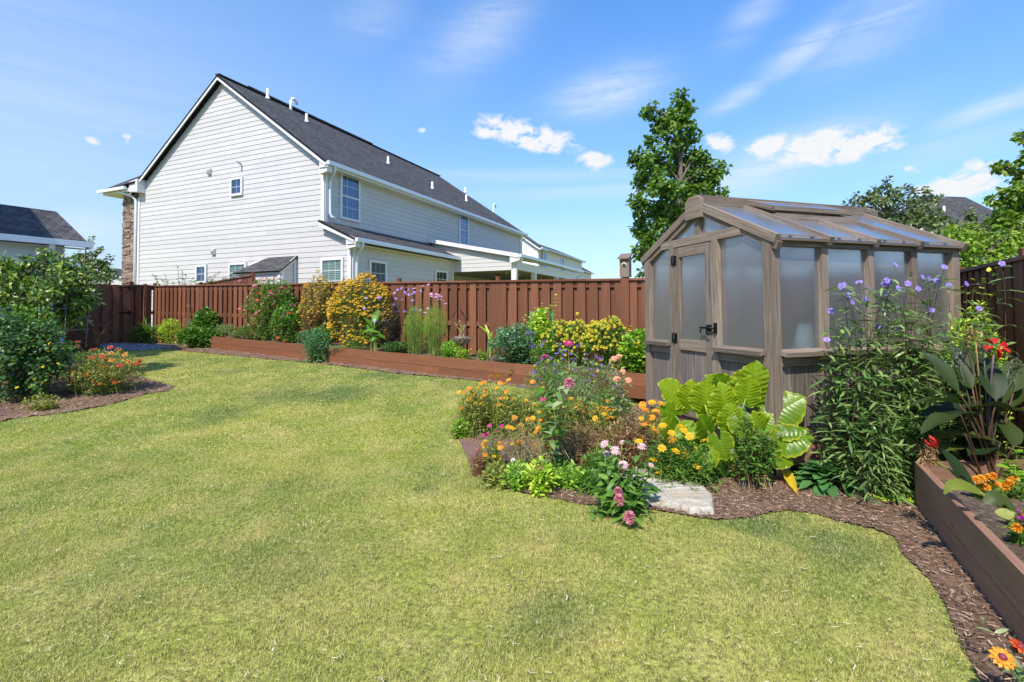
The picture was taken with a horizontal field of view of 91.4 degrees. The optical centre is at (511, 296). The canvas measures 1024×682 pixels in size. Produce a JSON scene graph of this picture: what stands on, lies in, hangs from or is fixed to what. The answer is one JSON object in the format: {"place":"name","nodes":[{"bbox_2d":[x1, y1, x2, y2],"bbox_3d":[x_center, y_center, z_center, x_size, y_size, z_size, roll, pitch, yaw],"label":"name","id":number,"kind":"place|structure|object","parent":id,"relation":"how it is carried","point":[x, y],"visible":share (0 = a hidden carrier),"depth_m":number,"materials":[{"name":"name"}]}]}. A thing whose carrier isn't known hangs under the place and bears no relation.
{"place":"outdoors","nodes":[
{"label":"outdoors","id":0,"kind":"place"},
{"bbox_2d":[100,342,172,351],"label":"gravel path","id":1,"kind":"structure","parent":0,"point":[132,347],"depth_m":12.43,"materials":[{"name":"grey gravel"}]},
{"bbox_2d":[70,284,135,343],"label":"garden gate","id":2,"kind":"structure","parent":1,"relation":"on","point":[114,312],"depth_m":14.32,"materials":[{"name":"brown wood"}]},
{"bbox_2d":[0,326,982,681],"bbox_3d":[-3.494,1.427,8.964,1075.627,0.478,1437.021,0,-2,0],"label":"lawn","id":3,"kind":"structure","parent":0,"point":[414,644],"depth_m":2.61,"materials":[{"name":"green plant"}]},
{"bbox_2d":[0,204,92,358],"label":"outbuilding","id":4,"kind":"structure","parent":3,"relation":"on","point":[25,231],"depth_m":10.15,"materials":[{"name":"grey"}]},
{"bbox_2d":[63,332,100,351],"bbox_3d":[-11.229,1.109,12.098,2.487,0.452,0.760,-1,-2,11],"label":"planter","id":5,"kind":"object","parent":3,"relation":"on","point":[81,337],"visible":0.38,"depth_m":11.94,"materials":[{"name":"brown wood"}]},
{"bbox_2d":[0,360,173,420],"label":"mulch bed","id":6,"kind":"object","parent":3,"relation":"on","point":[86,399],"visible":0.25,"depth_m":6.86,"materials":[{"name":"brown wood"}]},
{"bbox_2d":[0,302,66,386],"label":"leafy shrub","id":7,"kind":"object","parent":6,"relation":"on","point":[25,313],"visible":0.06,"depth_m":7.42,"materials":[{"name":"green plant"}]},
{"bbox_2d":[0,311,82,402],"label":"glossy shrub","id":8,"kind":"object","parent":6,"relation":"on","point":[39,352],"visible":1,"depth_m":6.73,"materials":[{"name":"green plant"}]},
{"bbox_2d":[17,392,65,410],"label":"lantana","id":9,"kind":"object","parent":6,"relation":"on","point":[47,405],"visible":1,"depth_m":6.36,"materials":[{"name":"green plant"}]},
{"bbox_2d":[0,247,105,341],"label":"tall shrub","id":10,"kind":"object","parent":6,"relation":"on","point":[16,277],"visible":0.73,"depth_m":8.18,"materials":[{"name":"green plant"}]},
{"bbox_2d":[60,340,151,396],"bbox_3d":[-5.857,1.014,7.219,1.100,0.775,1.034,0,-2,0],"label":"blanket flower","id":11,"kind":"object","parent":6,"relation":"on","point":[100,381],"visible":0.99,"depth_m":7.09,"materials":[{"name":"green plant"}]},
{"bbox_2d":[65,236,119,284],"bbox_3d":[-20.172,-0.620,24.111,2.546,4.609,1.368,-1,-2,14],"label":"young tree","id":12,"kind":"object","parent":3,"relation":"on","point":[103,268],"visible":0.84,"depth_m":24.04,"materials":[{"name":"green plant"}]},
{"bbox_2d":[128,282,156,342],"bbox_3d":[-11.073,0.536,14.999,0.162,1.907,0.738,-1,-2,29],"label":"side fence","id":13,"kind":"object","parent":3,"relation":"on","point":[140,299],"visible":0.73,"depth_m":14.91,"materials":[{"name":"brown wood"}]},
{"bbox_2d":[123,317,165,343],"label":"shrub","id":14,"kind":"object","parent":3,"relation":"on","point":[148,332],"visible":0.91,"depth_m":14.42,"materials":[{"name":"green plant"}]},
{"bbox_2d":[196,272,255,311],"bbox_3d":[-9.792,0.495,16.656,0.135,2.106,8.842,1,-2,-41],"label":"neighbour fence","id":15,"kind":"object","parent":3,"relation":"on","point":[247,279],"visible":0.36,"depth_m":14.55,"materials":[{"name":"brown wood"}]},
{"bbox_2d":[97,73,583,327],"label":"grey house","id":16,"kind":"structure","parent":3,"relation":"on","point":[235,178],"depth_m":19.40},
{"bbox_2d":[320,257,343,282],"bbox_3d":[-6.021,-0.512,16.718,0.970,1.560,0.076,-1,-2,24],"label":"window","id":17,"kind":"structure","parent":16,"relation":"in","point":[332,268],"depth_m":16.73,"materials":[{"name":"white paint"}]},
{"bbox_2d":[339,174,360,222],"bbox_3d":[-5.851,-3.571,18.099,0.076,1.690,1.030,-1,-2,24],"label":"window","id":18,"kind":"structure","parent":16,"relation":"in","point":[350,189],"depth_m":18.11,"materials":[{"name":"blue glass"}]},
{"bbox_2d":[369,260,386,281],"bbox_3d":[-4.715,-0.458,17.610,0.076,1.590,0.950,-1,-2,24],"label":"window","id":19,"kind":"structure","parent":16,"relation":"in","point":[378,268],"depth_m":17.68,"materials":[{"name":"grey glass"}]},
{"bbox_2d":[459,216,468,244],"bbox_3d":[-2.488,-3.395,25.816,0.076,1.600,0.950,-1,-2,24],"label":"window","id":20,"kind":"structure","parent":16,"relation":"in","point":[463,222],"depth_m":25.85,"materials":[{"name":"blue glass"}]},
{"bbox_2d":[150,342,576,392],"bbox_3d":[-4.841,1.361,10.742,14.413,0.299,1.290,-1,-2,32],"label":"mulch strip","id":21,"kind":"object","parent":3,"relation":"on","point":[209,350],"visible":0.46,"depth_m":10.35,"materials":[{"name":"brown wood"}]},
{"bbox_2d":[156,318,181,343],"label":"yellow shrub","id":22,"kind":"object","parent":21,"relation":"on","point":[165,326],"visible":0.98,"depth_m":14.19,"materials":[{"name":"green plant"}]},
{"bbox_2d":[174,326,222,347],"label":"strawberry bush","id":23,"kind":"object","parent":21,"relation":"on","point":[196,337],"visible":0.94,"depth_m":12.53,"materials":[{"name":"green plant"}]},
{"bbox_2d":[186,306,222,334],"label":"strawberry bush","id":24,"kind":"object","parent":21,"relation":"on","point":[204,318],"visible":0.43,"depth_m":13.37,"materials":[{"name":"green plant"}]},
{"bbox_2d":[302,328,331,361],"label":"shrub","id":25,"kind":"object","parent":21,"relation":"on","point":[317,356],"visible":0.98,"depth_m":9.98,"materials":[{"name":"green plant"}]},
{"bbox_2d":[210,335,645,398],"bbox_3d":[-2.633,1.182,9.900,11.214,0.555,0.910,-1,-2,33],"label":"long planter","id":26,"kind":"object","parent":21,"relation":"on","point":[471,367],"visible":0.47,"depth_m":8.74,"materials":[{"name":"wood"}]},
{"bbox_2d":[237,276,299,340],"bbox_3d":[-5.753,0.287,11.950,1.467,1.560,0.898,0,-2,0],"label":"zinnia bush","id":27,"kind":"object","parent":26,"relation":"on","point":[265,316],"visible":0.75,"depth_m":11.84,"materials":[{"name":"green plant"}]},
{"bbox_2d":[265,300,305,342],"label":"zinnia bush","id":28,"kind":"object","parent":26,"relation":"on","point":[279,319],"visible":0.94,"depth_m":11.22,"materials":[{"name":"green plant"}]},
{"bbox_2d":[296,270,339,337],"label":"flowering shrub","id":29,"kind":"object","parent":26,"relation":"on","point":[323,316],"visible":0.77,"depth_m":11.17,"materials":[{"name":"green plant"}]},
{"bbox_2d":[326,271,395,349],"bbox_3d":[-3.119,0.271,10.353,1.443,1.615,0.924,0,-2,0],"label":"black eyed susan","id":30,"kind":"object","parent":26,"relation":"on","point":[359,303],"visible":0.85,"depth_m":10.23,"materials":[{"name":"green plant"}]},
{"bbox_2d":[357,310,385,350],"bbox_3d":[-2.651,0.665,9.632,0.622,0.826,0.446,-1,-2,25],"label":"canna","id":31,"kind":"object","parent":26,"relation":"on","point":[370,326],"visible":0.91,"depth_m":9.63,"materials":[{"name":"green plant"}]},
{"bbox_2d":[363,287,405,351],"bbox_3d":[-2.445,0.448,9.679,0.905,1.265,0.584,0,-2,0],"label":"wild petunia","id":32,"kind":"object","parent":26,"relation":"on","point":[394,329],"visible":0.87,"depth_m":9.64,"materials":[{"name":"green plant"}]},
{"bbox_2d":[401,284,428,353],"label":"cosmos plant","id":33,"kind":"object","parent":26,"relation":"in","point":[415,348],"visible":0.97,"depth_m":9.23,"materials":[{"name":"green plant"}]},
{"bbox_2d":[421,293,449,355],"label":"cosmos plant","id":34,"kind":"object","parent":26,"relation":"in","point":[435,345],"visible":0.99,"depth_m":8.98,"materials":[{"name":"green plant"}]},
{"bbox_2d":[487,322,538,363],"bbox_3d":[0.088,0.749,8.088,0.998,0.681,0.809,0,-2,0],"label":"catmint","id":35,"kind":"object","parent":26,"relation":"on","point":[512,355],"visible":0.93,"depth_m":7.93,"materials":[{"name":"green plant"}]},
{"bbox_2d":[521,294,556,363],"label":"bean vine","id":36,"kind":"object","parent":26,"relation":"on","point":[539,321],"visible":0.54,"depth_m":7.95,"materials":[{"name":"green plant"}]},
{"bbox_2d":[529,340,561,365],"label":"border plant","id":37,"kind":"object","parent":26,"relation":"in","point":[549,353],"visible":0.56,"depth_m":7.58,"materials":[{"name":"green plant"}]},
{"bbox_2d":[540,319,596,365],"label":"lantana","id":38,"kind":"object","parent":26,"relation":"in","point":[563,331],"visible":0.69,"depth_m":7.62,"materials":[{"name":"yellow plant"}]},
{"bbox_2d":[579,315,631,368],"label":"lantana","id":39,"kind":"object","parent":26,"relation":"in","point":[608,336],"visible":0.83,"depth_m":7.24,"materials":[{"name":"yellow plant"}]},
{"bbox_2d":[616,328,645,372],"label":"lantana","id":40,"kind":"object","parent":26,"relation":"in","point":[632,350],"visible":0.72,"depth_m":6.80,"materials":[{"name":"green plant"}]},
{"bbox_2d":[0,375,960,681],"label":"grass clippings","id":41,"kind":"object","parent":3,"relation":"on","point":[430,583],"depth_m":2.39,"materials":[{"name":"green plant"}]},
{"bbox_2d":[521,236,585,278],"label":"white house","id":42,"kind":"structure","parent":3,"relation":"on","point":[531,247],"depth_m":48.72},
{"bbox_2d":[523,357,586,400],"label":"wispy plant","id":43,"kind":"object","parent":3,"relation":"on","point":[558,367],"visible":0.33,"depth_m":6.61,"materials":[{"name":"green plant"}]},
{"bbox_2d":[153,267,964,363],"bbox_3d":[-2.710,0.612,10.742,18.976,2.262,0.135,-1,-2,29],"label":"board fence","id":44,"kind":"object","parent":3,"relation":"on","point":[494,305],"visible":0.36,"depth_m":9.73,"materials":[{"name":"brown wood"}]},
{"bbox_2d":[617,253,632,364],"bbox_3d":[1.859,0.373,8.171,0.200,2.175,0.210,-1,-2,29],"label":"birdhouse","id":45,"kind":"object","parent":44,"relation":"attached to","point":[625,264],"visible":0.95,"depth_m":8.14,"materials":[{"name":"brown wood"}]},
{"bbox_2d":[625,87,732,262],"bbox_3d":[4.621,-2.217,14.158,2.914,7.304,1.884,0,-2,-23],"label":"maple tree","id":46,"kind":"object","parent":3,"relation":"on","point":[685,169],"visible":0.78,"depth_m":13.94,"materials":[{"name":"green plant"}]},
{"bbox_2d":[450,404,1023,681],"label":"mulch bed","id":47,"kind":"object","parent":3,"relation":"on","point":[975,655],"visible":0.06,"depth_m":3.20,"materials":[{"name":"brown wood"}]},
{"bbox_2d":[448,373,499,441],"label":"orange cosmos","id":48,"kind":"object","parent":47,"relation":"on","point":[483,407],"visible":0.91,"depth_m":5.40,"materials":[{"name":"green plant"}]},
{"bbox_2d":[467,440,504,476],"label":"flowering plant","id":49,"kind":"object","parent":47,"relation":"on","point":[486,454],"visible":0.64,"depth_m":4.22,"materials":[{"name":"orange plant"}]},
{"bbox_2d":[472,458,512,491],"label":"leafy plant","id":50,"kind":"object","parent":47,"relation":"on","point":[492,472],"visible":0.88,"depth_m":4.00,"materials":[{"name":"green plant"}]},
{"bbox_2d":[482,378,544,441],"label":"orange cosmos","id":51,"kind":"object","parent":47,"relation":"on","point":[501,408],"visible":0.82,"depth_m":5.35,"materials":[{"name":"green plant"}]},
{"bbox_2d":[498,458,531,492],"bbox_3d":[0.041,1.384,3.895,0.300,0.256,0.278,0,-2,0],"label":"vinca","id":52,"kind":"object","parent":47,"relation":"on","point":[516,481],"visible":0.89,"depth_m":3.87,"materials":[{"name":"green plant"}]},
{"bbox_2d":[490,411,541,468],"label":"wispy plant","id":53,"kind":"object","parent":47,"relation":"on","point":[516,453],"visible":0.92,"depth_m":4.37,"materials":[{"name":"green plant"}]},
{"bbox_2d":[521,455,559,498],"bbox_3d":[0.218,1.380,3.826,0.302,0.295,0.333,1,-2,-34],"label":"vinca","id":54,"kind":"object","parent":47,"relation":"on","point":[539,483],"visible":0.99,"depth_m":3.78,"materials":[{"name":"green plant"}]},
{"bbox_2d":[509,407,579,472],"bbox_3d":[0.272,1.249,4.359,0.671,0.548,0.470,0,-2,0],"label":"wispy plant","id":55,"kind":"object","parent":47,"relation":"on","point":[546,446],"visible":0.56,"depth_m":4.37,"materials":[{"name":"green plant"}]},
{"bbox_2d":[513,397,582,441],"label":"orange cosmos","id":56,"kind":"object","parent":47,"relation":"on","point":[534,413],"visible":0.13,"depth_m":5.31,"materials":[{"name":"green plant"}]},
{"bbox_2d":[459,424,648,461],"bbox_3d":[0.584,1.485,5.097,2.149,0.079,0.799,0,-2,-14],"label":"ground mat","id":57,"kind":"object","parent":47,"relation":"on","point":[469,447],"visible":0.2,"depth_m":5.01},
{"bbox_2d":[603,354,633,434],"bbox_3d":[1.054,1.065,5.093,0.329,0.920,0.435,0,-2,0],"label":"zinnia","id":58,"kind":"object","parent":57,"relation":"on","point":[616,378],"visible":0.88,"depth_m":5.00,"materials":[{"name":"green plant"}]},
{"bbox_2d":[534,340,579,461],"bbox_3d":[0.372,0.968,4.526,0.413,1.115,0.615,-1,-2,29],"label":"zinnia","id":59,"kind":"object","parent":47,"relation":"on","point":[551,391],"visible":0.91,"depth_m":4.37,"materials":[{"name":"green plant"}]},
{"bbox_2d":[537,377,578,463],"bbox_3d":[0.372,1.088,4.086,0.338,0.851,0.277,1,-2,-31],"label":"zinnia","id":60,"kind":"object","parent":47,"relation":"on","point":[569,382],"visible":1,"depth_m":4.08,"materials":[{"name":"green plant"}]},
{"bbox_2d":[521,331,603,405],"bbox_3d":[0.622,0.930,6.319,1.036,1.003,0.885,0,-2,0],"label":"verbena","id":61,"kind":"object","parent":47,"relation":"on","point":[563,370],"visible":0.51,"depth_m":6.25,"materials":[{"name":"green plant"}]},
{"bbox_2d":[549,459,587,489],"bbox_3d":[0.441,1.413,3.956,0.335,0.214,0.360,0,-2,0],"label":"vinca","id":62,"kind":"object","parent":47,"relation":"on","point":[563,481],"visible":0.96,"depth_m":3.90,"materials":[{"name":"green plant"}]},
{"bbox_2d":[541,396,603,446],"bbox_3d":[0.583,1.287,5.301,0.957,0.458,0.886,-1,-2,22],"label":"wispy plant","id":63,"kind":"object","parent":47,"relation":"on","point":[572,407],"visible":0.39,"depth_m":5.17,"materials":[{"name":"green plant"}]},
{"bbox_2d":[542,373,616,430],"bbox_3d":[0.782,1.178,5.841,1.034,0.614,1.022,0,-2,0],"label":"wispy plant","id":64,"kind":"object","parent":47,"relation":"on","point":[578,393],"visible":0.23,"depth_m":5.80,"materials":[{"name":"green plant"}]},
{"bbox_2d":[551,416,610,466],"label":"wispy plant","id":65,"kind":"object","parent":47,"relation":"on","point":[580,448],"visible":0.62,"depth_m":4.54,"materials":[{"name":"brown plant"}]},
{"bbox_2d":[570,467,600,496],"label":"wispy plant","id":66,"kind":"object","parent":47,"relation":"on","point":[589,476],"visible":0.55,"depth_m":3.84,"materials":[{"name":"green plant"}]},
{"bbox_2d":[555,399,625,451],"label":"orange cosmos","id":67,"kind":"object","parent":47,"relation":"on","point":[605,421],"visible":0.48,"depth_m":4.95,"materials":[{"name":"green plant"}]},
{"bbox_2d":[580,446,618,472],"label":"wispy plant","id":68,"kind":"object","parent":47,"relation":"on","point":[589,463],"visible":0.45,"depth_m":4.24,"materials":[{"name":"green plant"}]},
{"bbox_2d":[572,359,639,411],"bbox_3d":[1.107,1.113,6.362,0.963,0.639,0.966,0,-2,0],"label":"wispy plant","id":69,"kind":"object","parent":47,"relation":"on","point":[601,377],"visible":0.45,"depth_m":6.24,"materials":[{"name":"green plant"}]},
{"bbox_2d":[588,386,636,434],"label":"wispy plant","id":70,"kind":"object","parent":47,"relation":"on","point":[619,403],"visible":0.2,"depth_m":5.40,"materials":[{"name":"green plant"}]},
{"bbox_2d":[586,440,660,529],"bbox_3d":[0.755,1.289,3.476,0.516,0.526,0.630,-1,-2,35],"label":"zinnia","id":71,"kind":"object","parent":47,"relation":"on","point":[617,493],"visible":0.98,"depth_m":3.42,"materials":[{"name":"green plant"}]},
{"bbox_2d":[595,415,669,469],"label":"orange cosmos","id":72,"kind":"object","parent":47,"relation":"on","point":[631,452],"visible":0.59,"depth_m":4.45,"materials":[{"name":"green plant"}]},
{"bbox_2d":[633,406,671,465],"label":"orange cosmos","id":73,"kind":"object","parent":47,"relation":"on","point":[643,417],"visible":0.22,"depth_m":4.56,"materials":[{"name":"green plant"}]},
{"bbox_2d":[620,467,713,514],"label":"stone slab","id":74,"kind":"structure","parent":47,"relation":"on","point":[678,496],"depth_m":3.59,"materials":[{"name":"grey stone"}]},
{"bbox_2d":[633,400,729,495],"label":"orange cosmos","id":75,"kind":"object","parent":47,"relation":"on","point":[683,468],"visible":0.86,"depth_m":3.97,"materials":[{"name":"green plant"}]},
{"bbox_2d":[657,360,813,478],"bbox_3d":[1.860,1.030,4.215,1.272,0.982,0.579,0,-2,0],"label":"elephant ear","id":76,"kind":"object","parent":47,"relation":"on","point":[711,401],"visible":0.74,"depth_m":4.11},
{"bbox_2d":[729,402,783,491],"bbox_3d":[1.918,1.168,3.948,0.463,0.671,0.368,0,-2,-24],"label":"toad lily","id":77,"kind":"object","parent":47,"relation":"on","point":[757,457],"visible":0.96,"depth_m":3.88,"materials":[{"name":"green plant"}]},
{"bbox_2d":[640,194,967,464],"bbox_3d":[2.979,0.216,5.421,2.436,2.495,2.064,0,-2,-17],"label":"greenhouse","id":78,"kind":"object","parent":47,"relation":"on","point":[733,284],"visible":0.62,"depth_m":4.67,"materials":[{"name":"brown wood"}]},
{"bbox_2d":[671,242,716,419],"bbox_3d":[1.881,0.363,5.121,0.188,1.778,0.716,0,-2,-9],"label":"door","id":79,"kind":"structure","parent":78,"relation":"in","point":[692,336],"depth_m":5.16,"materials":[{"name":"brown wood"}]},
{"bbox_2d":[788,459,867,498],"bbox_3d":[2.450,1.436,3.921,0.649,0.267,0.643,-2,-2,44],"label":"green rosette","id":80,"kind":"object","parent":47,"relation":"on","point":[813,469],"visible":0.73,"depth_m":3.84,"materials":[{"name":"green plant"}]},
{"bbox_2d":[802,262,906,496],"bbox_3d":[2.634,0.618,3.820,0.711,1.756,0.699,0,-2,0],"label":"mexican petunia","id":81,"kind":"object","parent":47,"relation":"on","point":[845,408],"visible":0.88,"depth_m":3.81,"materials":[{"name":"green plant"}]},
{"bbox_2d":[835,461,914,504],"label":"bare soil","id":82,"kind":"structure","parent":47,"relation":"on","point":[888,497],"depth_m":3.61,"materials":[{"name":"brown soil"}]},
{"bbox_2d":[825,396,919,508],"bbox_3d":[2.724,1.133,3.721,0.687,0.798,0.634,0,-2,0],"label":"mexican petunia","id":83,"kind":"object","parent":82,"relation":"on","point":[877,459],"visible":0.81,"depth_m":3.64,"materials":[{"name":"green plant"}]},
{"bbox_2d":[863,264,965,487],"bbox_3d":[3.169,0.625,3.960,0.752,1.745,0.813,-1,-2,37],"label":"mexican petunia","id":84,"kind":"object","parent":47,"relation":"on","point":[905,366],"visible":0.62,"depth_m":3.90,"materials":[{"name":"green plant"}]},
{"bbox_2d":[882,372,964,493],"bbox_3d":[3.103,1.052,3.801,0.622,0.967,0.565,0,-2,0],"label":"mexican petunia","id":85,"kind":"object","parent":47,"relation":"on","point":[923,436],"visible":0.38,"depth_m":3.76,"materials":[{"name":"green plant"}]},
{"bbox_2d":[882,261,1023,459],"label":"mexican petunia","id":86,"kind":"object","parent":47,"relation":"on","point":[961,438],"visible":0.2,"depth_m":4.07,"materials":[{"name":"green plant"}]},
{"bbox_2d":[903,324,1023,478],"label":"dark canna","id":87,"kind":"object","parent":47,"relation":"on","point":[999,390],"visible":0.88,"depth_m":3.54,"materials":[{"name":"green plant"}]},
{"bbox_2d":[914,459,1023,643],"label":"tall planter","id":88,"kind":"object","parent":47,"relation":"on","point":[970,530],"visible":0.63,"depth_m":2.65,"materials":[{"name":"wood"}]},
{"bbox_2d":[917,435,1018,519],"bbox_3d":[2.386,0.940,2.699,0.245,0.238,0.700,-1,-2,13],"label":"broken canna","id":89,"kind":"object","parent":88,"relation":"on","point":[1007,509],"visible":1,"depth_m":2.60,"materials":[{"name":"green plant"}]},
{"bbox_2d":[969,472,1008,499],"bbox_3d":[2.995,1.202,3.164,0.238,0.188,0.228,0,-2,0],"label":"marigold","id":90,"kind":"object","parent":88,"relation":"on","point":[982,485],"visible":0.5,"depth_m":3.13,"materials":[{"name":"orange plant"}]},
{"bbox_2d":[994,475,1023,500],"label":"marigold","id":91,"kind":"object","parent":88,"relation":"on","point":[1008,483],"visible":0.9,"depth_m":3.17,"materials":[{"name":"orange plant"}]},
{"bbox_2d":[996,449,1023,486],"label":"bright sprig","id":92,"kind":"object","parent":88,"relation":"on","point":[1013,469],"visible":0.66,"depth_m":3.28,"materials":[{"name":"green plant"}]},
{"bbox_2d":[1004,523,1023,544],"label":"marigold","id":93,"kind":"object","parent":88,"relation":"on","point":[1016,535],"visible":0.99,"depth_m":2.54,"materials":[{"name":"green plant"}]},
{"bbox_2d":[935,300,1008,458],"bbox_3d":[4.232,0.764,4.580,0.542,1.472,0.518,0,-2,0],"label":"green shrub","id":94,"kind":"object","parent":47,"relation":"on","point":[953,329],"visible":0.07,"depth_m":4.56,"materials":[{"name":"green plant"}]},
{"bbox_2d":[977,616,1023,681],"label":"orange zinnia","id":95,"kind":"object","parent":47,"relation":"on","point":[1002,656],"visible":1,"depth_m":1.70,"materials":[{"name":"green plant"}]},
{"bbox_2d":[841,175,951,232],"bbox_3d":[10.379,-0.952,13.564,2.903,4.683,1.287,0,-2,0],"label":"brown tinged tree","id":96,"kind":"object","parent":3,"relation":"on","point":[892,209],"visible":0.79,"depth_m":13.47,"materials":[{"name":"green plant"}]},
{"bbox_2d":[897,196,1022,260],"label":"distant house","id":97,"kind":"structure","parent":3,"relation":"on","point":[954,207],"depth_m":44.71,"materials":[{"name":"white"}]},
{"bbox_2d":[922,207,998,238],"bbox_3d":[18.179,-1.018,19.989,3.056,5.101,1.160,0,-2,0],"label":"bushy tree","id":98,"kind":"object","parent":3,"relation":"on","point":[971,217],"visible":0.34,"depth_m":20.04,"materials":[{"name":"green plant"}]},
{"bbox_2d":[939,222,1023,267],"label":"hedge shrub","id":99,"kind":"object","parent":3,"relation":"on","point":[982,246],"visible":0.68,"depth_m":8.12,"materials":[{"name":"green plant"}]},
{"bbox_2d":[960,248,1023,458],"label":"fence","id":100,"kind":"object","parent":3,"relation":"on","point":[1015,310],"visible":0.34,"depth_m":4.86,"materials":[{"name":"brown wood"}]},
{"bbox_2d":[982,129,1023,246],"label":"sunny maple","id":101,"kind":"object","parent":3,"relation":"on","point":[1008,211],"visible":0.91,"depth_m":8.82,"materials":[{"name":"green plant"}]},
{"bbox_2d":[0,0,1023,278],"label":"sky","id":102,"kind":"structure","parent":0,"point":[532,108],"materials":[{"name":"blue"}]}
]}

